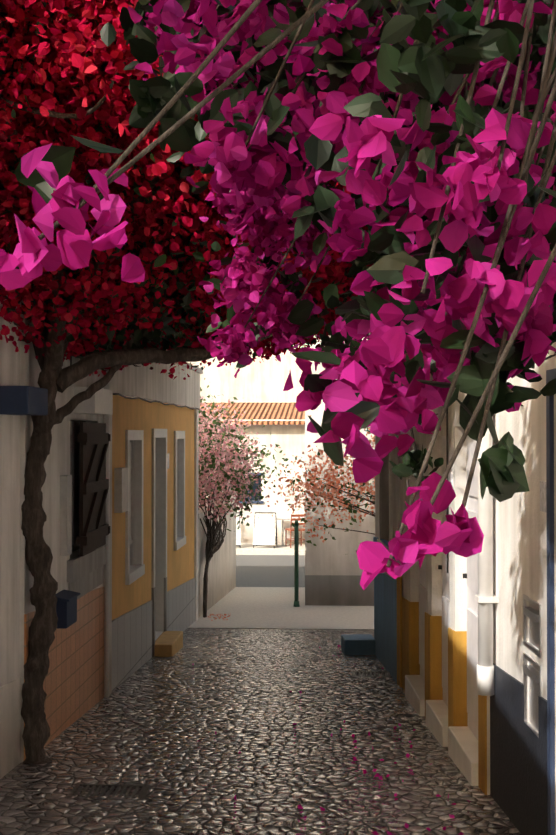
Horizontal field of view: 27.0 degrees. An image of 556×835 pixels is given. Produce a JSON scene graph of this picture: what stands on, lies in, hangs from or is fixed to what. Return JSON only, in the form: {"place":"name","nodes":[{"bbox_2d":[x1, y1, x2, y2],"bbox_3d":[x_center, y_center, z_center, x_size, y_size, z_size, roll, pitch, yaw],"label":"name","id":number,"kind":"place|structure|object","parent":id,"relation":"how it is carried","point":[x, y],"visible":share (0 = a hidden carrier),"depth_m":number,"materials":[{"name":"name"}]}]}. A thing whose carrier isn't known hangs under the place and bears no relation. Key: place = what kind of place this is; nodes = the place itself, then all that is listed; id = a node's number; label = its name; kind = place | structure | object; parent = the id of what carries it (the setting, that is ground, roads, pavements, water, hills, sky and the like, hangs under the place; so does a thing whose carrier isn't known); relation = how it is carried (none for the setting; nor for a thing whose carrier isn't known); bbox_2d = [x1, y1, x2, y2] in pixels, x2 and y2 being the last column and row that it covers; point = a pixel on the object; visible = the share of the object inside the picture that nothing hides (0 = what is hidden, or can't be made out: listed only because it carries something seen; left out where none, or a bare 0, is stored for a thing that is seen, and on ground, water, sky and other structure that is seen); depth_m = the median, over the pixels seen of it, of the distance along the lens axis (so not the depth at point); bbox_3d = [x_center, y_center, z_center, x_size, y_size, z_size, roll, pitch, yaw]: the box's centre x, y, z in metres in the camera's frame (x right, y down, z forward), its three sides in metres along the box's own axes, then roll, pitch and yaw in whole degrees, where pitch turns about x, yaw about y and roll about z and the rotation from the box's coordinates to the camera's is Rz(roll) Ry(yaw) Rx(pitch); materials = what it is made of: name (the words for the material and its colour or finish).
{"place":"outdoors","nodes":[
{"label":"outdoors","id":0,"kind":"place"},
{"bbox_2d":[67,545,105,598],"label":"wall","id":1,"kind":"structure","parent":0,"point":[84,574],"depth_m":9.10,"materials":[{"name":"white paint"}]},
{"bbox_2d":[103,369,111,694],"bbox_3d":[-1.479,1.094,10.055,0.035,3.820,0.220,0,-1,3],"label":"white house corner pilaster","id":2,"kind":"object","parent":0,"point":[110,645],"visible":0.07,"depth_m":10.10,"materials":[{"name":"white paint"}]},
{"bbox_2d":[151,577,166,656],"bbox_3d":[-1.330,2.259,13.025,0.026,0.820,0.980,0,-1,3],"label":"door frame base","id":3,"kind":"object","parent":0,"point":[153,613],"visible":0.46,"depth_m":12.58,"materials":[{"name":"grey paint"}]},
{"bbox_2d":[199,419,304,543],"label":"building wall","id":4,"kind":"structure","parent":0,"point":[289,439],"depth_m":31.34,"materials":[{"name":"white paint"}]},
{"bbox_2d":[167,402,304,424],"bbox_3d":[0.712,-0.105,35.535,26.600,0.710,9.000,0,-1,3],"label":"tiled roof","id":5,"kind":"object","parent":4,"relation":"on","point":[271,410],"visible":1,"depth_m":33.17,"materials":[{"name":"orange tile"}]},
{"bbox_2d":[236,475,260,500],"bbox_3d":[-1.044,2.360,31.525,6.300,2.100,0.020,0,-1,3],"label":"window","id":6,"kind":"structure","parent":4,"relation":"in","point":[254,486],"depth_m":31.50,"materials":[{"name":"glass"}]},
{"bbox_2d":[239,473,262,502],"bbox_3d":[-2.322,1.860,31.498,3.870,1.220,0.180,0,-1,3],"label":"window frame","id":7,"kind":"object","parent":4,"relation":"attached to","point":[248,491],"depth_m":31.33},
{"bbox_2d":[0,628,521,834],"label":"cobblestone street","id":8,"kind":"structure","parent":0,"point":[236,695],"depth_m":7.62,"materials":[{"name":"grey stone"}]},
{"bbox_2d":[66,783,150,799],"bbox_3d":[-0.969,2.177,6.649,0.440,0.060,0.300,0,-1,3],"label":"drain grate","id":9,"kind":"object","parent":8,"relation":"on","point":[79,787],"visible":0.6,"depth_m":6.70,"materials":[{"name":"metal"}]},
{"bbox_2d":[155,631,182,656],"bbox_3d":[-1.233,2.637,13.015,0.220,0.337,0.880,0,-1,3],"label":"doorstep","id":10,"kind":"object","parent":8,"relation":"on","point":[168,643],"visible":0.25,"depth_m":12.76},
{"bbox_2d":[126,645,470,834],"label":"fallen bracts","id":11,"kind":"object","parent":8,"relation":"on","point":[406,825],"visible":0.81,"depth_m":7.01,"materials":[{"name":"pink plant"}]},
{"bbox_2d":[341,634,374,654],"bbox_3d":[0.902,2.703,13.035,0.384,0.501,0.570,0,-1,3],"label":"doorstep","id":12,"kind":"object","parent":8,"relation":"on","point":[357,644],"visible":0.54,"depth_m":12.76,"materials":[{"name":"blue stone"}]},
{"bbox_2d":[352,671,390,676],"bbox_3d":[0.906,2.525,11.280,0.370,0.060,0.250,0,-1,3],"label":"drain grate","id":13,"kind":"object","parent":8,"relation":"on","point":[354,673],"visible":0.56,"depth_m":11.30,"materials":[{"name":"metal"}]},
{"bbox_2d":[405,675,477,785],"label":"doorsteps","id":14,"kind":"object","parent":8,"relation":"on","point":[460,743],"visible":0.56,"depth_m":7.95,"materials":[{"name":"beige stone"}]},
{"bbox_2d":[236,555,304,586],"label":"street asphalt","id":15,"kind":"structure","parent":0,"point":[264,570],"depth_m":25.84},
{"bbox_2d":[236,543,304,554],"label":"pavement kerb","id":16,"kind":"structure","parent":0,"point":[246,549],"depth_m":29.57,"materials":[{"name":"concrete"}]},
{"bbox_2d":[236,512,240,547],"bbox_3d":[-1.275,2.941,30.339,0.580,0.917,0.508,0,-1,-5],"label":"pavement sign","id":17,"kind":"object","parent":16,"relation":"on","point":[238,537],"visible":0.17,"depth_m":30.21,"materials":[{"name":"white"}]},
{"bbox_2d":[253,512,277,547],"bbox_3d":[-0.331,2.943,30.390,0.580,0.917,0.509,0,-1,9],"label":"pavement sign","id":18,"kind":"object","parent":16,"relation":"on","point":[265,529],"visible":0.98,"depth_m":30.26,"materials":[{"name":"white"}]},
{"bbox_2d":[277,517,293,545],"bbox_3d":[0.124,3.036,30.865,0.660,0.730,0.660,0,-1,3],"label":"cafe table","id":19,"kind":"object","parent":16,"relation":"on","point":[283,519],"visible":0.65,"depth_m":30.84,"materials":[{"name":"white metal"}]},
{"bbox_2d":[285,514,304,547],"bbox_3d":[0.480,2.958,30.425,0.448,0.882,0.500,0,-1,-17],"label":"cafe chair","id":20,"kind":"object","parent":16,"relation":"on","point":[290,529],"visible":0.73,"depth_m":30.24,"materials":[{"name":"red wood"}]},
{"bbox_2d":[188,587,373,628],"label":"pavement","id":21,"kind":"structure","parent":0,"point":[258,607],"depth_m":17.50,"materials":[{"name":"concrete"}]},
{"bbox_2d":[208,614,230,620],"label":"fallen petals","id":22,"kind":"object","parent":21,"relation":"on","point":[218,616],"visible":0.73,"depth_m":16.89,"materials":[{"name":"pink plant"}]},
{"bbox_2d":[198,378,296,617],"bbox_3d":[-1.228,1.166,19.497,3.119,3.689,6.931,0,-1,3],"label":"tree","id":23,"kind":"object","parent":21,"relation":"on","point":[213,458],"depth_m":17.39,"materials":[{"name":"pink plant"}]},
{"bbox_2d":[178,382,281,521],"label":"tree blossoms","id":24,"kind":"object","parent":23,"relation":"attached to","point":[204,476],"visible":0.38,"depth_m":17.49,"materials":[{"name":"pink plant"}]},
{"bbox_2d":[38,0,555,567],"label":"vine stems","id":25,"kind":"object","parent":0,"point":[538,110],"visible":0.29,"depth_m":1.68,"materials":[{"name":"brown plant"}]},
{"bbox_2d":[0,0,555,589],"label":"bougainvillea flowers","id":26,"kind":"object","parent":25,"relation":"attached to","point":[252,178],"visible":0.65,"depth_m":1.97,"materials":[{"name":"pink plant"}]},
{"bbox_2d":[275,427,374,554],"bbox_3d":[1.545,1.183,16.947,3.715,3.406,2.371,0,-1,31],"label":"tree","id":27,"kind":"object","parent":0,"point":[322,504],"depth_m":16.95,"materials":[{"name":"plant"}]},
{"bbox_2d":[266,415,374,542],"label":"salmon bougainvillea bracts","id":28,"kind":"object","parent":27,"relation":"attached to","point":[328,475],"visible":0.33,"depth_m":17.24,"materials":[{"name":"plant"}]},
{"bbox_3d":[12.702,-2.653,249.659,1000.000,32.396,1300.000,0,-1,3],"label":"terrain","id":29,"kind":"structure","parent":0,"visible":0},
{"bbox_2d":[0,250,20,686],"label":"wall","id":30,"kind":"structure","parent":29,"relation":"on","point":[9,523],"depth_m":7.22,"materials":[{"name":"white paint"}]},
{"bbox_2d":[0,677,20,778],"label":"wall base","id":31,"kind":"object","parent":30,"relation":"attached to","point":[10,726],"visible":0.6,"depth_m":7.20,"materials":[{"name":"beige paint"}]},
{"bbox_2d":[19,299,102,761],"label":"white house wall","id":32,"kind":"structure","parent":29,"relation":"on","point":[57,464],"depth_m":8.13,"materials":[{"name":"white paint"}]},
{"bbox_2d":[0,386,47,414],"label":"wall-mounted box","id":33,"kind":"object","parent":32,"relation":"attached to","point":[22,400],"visible":1,"depth_m":6.92,"materials":[{"name":"metal"}]},
{"bbox_2d":[24,587,103,759],"bbox_3d":[-1.559,1.982,8.685,0.014,1.400,2.500,0,-1,3],"label":"brick wall base","id":34,"kind":"object","parent":32,"relation":"attached to","point":[73,685],"visible":0.43,"depth_m":8.87,"materials":[{"name":"brown brick"}]},
{"bbox_2d":[55,590,79,628],"bbox_3d":[-1.510,1.365,8.270,0.126,0.229,0.360,0,-1,3],"label":"mailbox","id":35,"kind":"object","parent":32,"relation":"attached to","point":[66,608],"visible":0.77,"depth_m":8.15,"materials":[{"name":"metal"}]},
{"bbox_2d":[70,420,85,551],"bbox_3d":[-1.649,0.548,9.230,0.020,1.050,1.000,0,-1,3],"label":"window frame","id":36,"kind":"object","parent":32,"relation":"in","point":[74,452],"visible":0.29,"depth_m":9.35,"materials":[{"name":"brown wood"}]},
{"bbox_2d":[76,422,110,555],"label":"house window shutters","id":37,"kind":"object","parent":32,"relation":"attached to","point":[93,439],"visible":1,"depth_m":9.04,"materials":[{"name":"brown wood"}]},
{"bbox_2d":[74,387,112,414],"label":"wall","id":38,"kind":"structure","parent":32,"relation":"attached to","point":[100,402],"depth_m":8.98,"materials":[{"name":"white paint"}]},
{"bbox_2d":[60,468,127,555],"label":"meter boxes","id":39,"kind":"object","parent":32,"relation":"attached to","point":[120,490],"visible":1,"depth_m":8.47,"materials":[{"name":"grey metal"}]},
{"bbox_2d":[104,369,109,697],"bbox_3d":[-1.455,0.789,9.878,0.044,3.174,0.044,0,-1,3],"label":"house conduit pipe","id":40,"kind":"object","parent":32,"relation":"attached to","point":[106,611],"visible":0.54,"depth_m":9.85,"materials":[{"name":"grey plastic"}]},
{"bbox_2d":[0,288,448,572],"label":"service cables","id":41,"kind":"object","parent":32,"relation":"attached to","point":[446,455],"visible":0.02,"depth_m":7.86,"materials":[{"name":"black rubber"}]},
{"bbox_2d":[112,395,193,640],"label":"wall","id":42,"kind":"structure","parent":29,"relation":"on","point":[136,414],"depth_m":12.82,"materials":[{"name":"yellow paint"}]},
{"bbox_2d":[103,362,202,408],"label":"wall","id":43,"kind":"structure","parent":42,"relation":"on","point":[147,383],"depth_m":12.86,"materials":[{"name":"white paint"}]},
{"bbox_2d":[112,578,194,689],"bbox_3d":[-1.323,2.488,13.282,0.014,1.297,6.280,0,-1,3],"label":"wall base","id":44,"kind":"object","parent":42,"relation":"attached to","point":[131,642],"visible":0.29,"depth_m":11.76,"materials":[{"name":"grey paint"}]},
{"bbox_2d":[130,439,177,564],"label":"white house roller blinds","id":45,"kind":"object","parent":42,"relation":"in","point":[131,492],"visible":0.19,"depth_m":11.75,"materials":[{"name":"grey plastic"}]},
{"bbox_2d":[113,393,201,410],"bbox_3d":[-1.270,-0.156,13.301,0.016,0.041,6.651,0,-1,3],"label":"house eave cable","id":46,"kind":"object","parent":42,"relation":"attached to","point":[153,401],"visible":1,"depth_m":12.13,"materials":[{"name":"black rubber"}]},
{"bbox_2d":[125,409,198,620],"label":"white house frames","id":47,"kind":"structure","parent":42,"relation":"attached to","point":[134,574],"depth_m":13.42,"materials":[{"name":"white paint"}]},
{"bbox_2d":[0,14,372,763],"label":"bougainvillea red trunk and limbs","id":48,"kind":"object","parent":29,"relation":"on","point":[54,378],"visible":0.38,"depth_m":7.46,"materials":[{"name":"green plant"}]},
{"bbox_2d":[0,0,373,379],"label":"red bougainvillea flowers","id":49,"kind":"object","parent":48,"relation":"attached to","point":[94,71],"visible":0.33,"depth_m":6.64,"materials":[{"name":"red plant"}]},
{"bbox_2d":[0,0,373,373],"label":"leaves","id":50,"kind":"object","parent":49,"relation":"attached to","point":[145,336],"visible":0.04,"depth_m":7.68,"materials":[{"name":"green plant"}]},
{"bbox_2d":[198,491,236,617],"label":"white garden wall","id":51,"kind":"structure","parent":29,"relation":"on","point":[222,574],"depth_m":19.59,"materials":[{"name":"paint"}]},
{"bbox_2d":[188,344,303,402],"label":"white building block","id":52,"kind":"structure","parent":29,"relation":"on","point":[256,381],"depth_m":41.44,"materials":[{"name":"paint"}]},
{"bbox_2d":[15,0,555,501],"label":"bougainvillea magenta leaves","id":53,"kind":"object","parent":29,"relation":"on","point":[427,68],"visible":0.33,"depth_m":1.90,"materials":[{"name":"plant"}]},
{"bbox_2d":[119,0,555,382],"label":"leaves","id":54,"kind":"object","parent":53,"relation":"attached to","point":[142,48],"depth_m":3.29,"materials":[{"name":"green plant"}]},
{"bbox_2d":[293,520,299,606],"bbox_3d":[0.298,2.374,18.648,0.105,1.450,0.110,0,-1,3],"label":"post","id":55,"kind":"object","parent":29,"relation":"on","point":[296,566],"visible":0.88,"depth_m":18.62,"materials":[{"name":"metal"}]},
{"bbox_2d":[305,335,374,575],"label":"white building walls","id":56,"kind":"structure","parent":29,"relation":"on","point":[328,556],"depth_m":18.88,"materials":[{"name":"white paint"}]},
{"bbox_2d":[305,575,373,605],"bbox_3d":[4.934,2.964,18.646,9.000,0.800,0.012,0,-1,3],"label":"wall base","id":57,"kind":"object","parent":56,"relation":"attached to","point":[335,590],"depth_m":18.85,"materials":[{"name":"grey paint"}]},
{"bbox_2d":[375,433,399,579],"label":"white house wall","id":58,"kind":"structure","parent":29,"relation":"on","point":[385,500],"depth_m":12.19,"materials":[{"name":"paint"}]},
{"bbox_2d":[373,537,396,682],"bbox_3d":[3.516,2.048,11.870,5.010,1.726,2.443,0,-1,3],"label":"blue wall base","id":59,"kind":"object","parent":58,"relation":"attached to","point":[385,611],"visible":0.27,"depth_m":11.62,"materials":[{"name":"paint"}]},
{"bbox_2d":[377,434,392,550],"bbox_3d":[1.125,0.678,11.738,0.208,1.400,1.100,0,-1,3],"label":"white house window frame","id":60,"kind":"object","parent":58,"relation":"in","point":[390,502],"visible":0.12,"depth_m":11.24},
{"bbox_2d":[400,374,489,794],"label":"wall","id":61,"kind":"structure","parent":29,"relation":"on","point":[458,591],"depth_m":7.96,"materials":[{"name":"white paint"}]},
{"bbox_2d":[397,576,486,794],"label":"yellow wall trim","id":62,"kind":"structure","parent":61,"relation":"attached to","point":[408,637],"depth_m":8.76,"materials":[{"name":"yellow paint"}]},
{"bbox_2d":[419,435,477,739],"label":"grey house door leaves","id":63,"kind":"object","parent":61,"relation":"in","point":[472,615],"visible":0.23,"depth_m":7.60,"materials":[{"name":"grey wood"}]},
{"bbox_2d":[418,560,466,577],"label":"dark house door handles","id":64,"kind":"object","parent":63,"relation":"attached to","point":[464,574],"visible":0.67,"depth_m":7.63,"materials":[{"name":"black metal"}]},
{"bbox_2d":[492,342,555,834],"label":"wall","id":65,"kind":"structure","parent":29,"relation":"on","point":[519,544],"depth_m":5.86,"materials":[{"name":"white paint"}]},
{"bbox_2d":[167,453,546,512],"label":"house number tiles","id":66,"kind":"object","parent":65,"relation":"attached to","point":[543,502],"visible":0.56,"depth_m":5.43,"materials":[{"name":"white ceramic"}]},
{"bbox_2d":[475,429,497,695],"bbox_3d":[1.174,-0.144,6.553,0.110,3.401,0.120,0,-1,-1],"label":"white downpipe","id":67,"kind":"object","parent":65,"relation":"attached to","point":[485,598],"visible":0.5,"depth_m":6.50,"materials":[{"name":"plastic"}]},
{"bbox_2d":[490,664,547,834],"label":"wall base","id":68,"kind":"object","parent":65,"relation":"attached to","point":[518,770],"visible":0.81,"depth_m":5.94,"materials":[{"name":"paint"}]},
{"bbox_2d":[523,594,541,737],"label":"steel letter boxes","id":69,"kind":"object","parent":65,"relation":"in","point":[532,670],"visible":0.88,"depth_m":5.70,"materials":[{"name":"silver metal"}]},
{"bbox_2d":[546,368,555,834],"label":"door frame","id":70,"kind":"object","parent":65,"relation":"in","point":[550,374],"visible":0.86,"depth_m":5.25,"materials":[{"name":"paint"}]}
]}

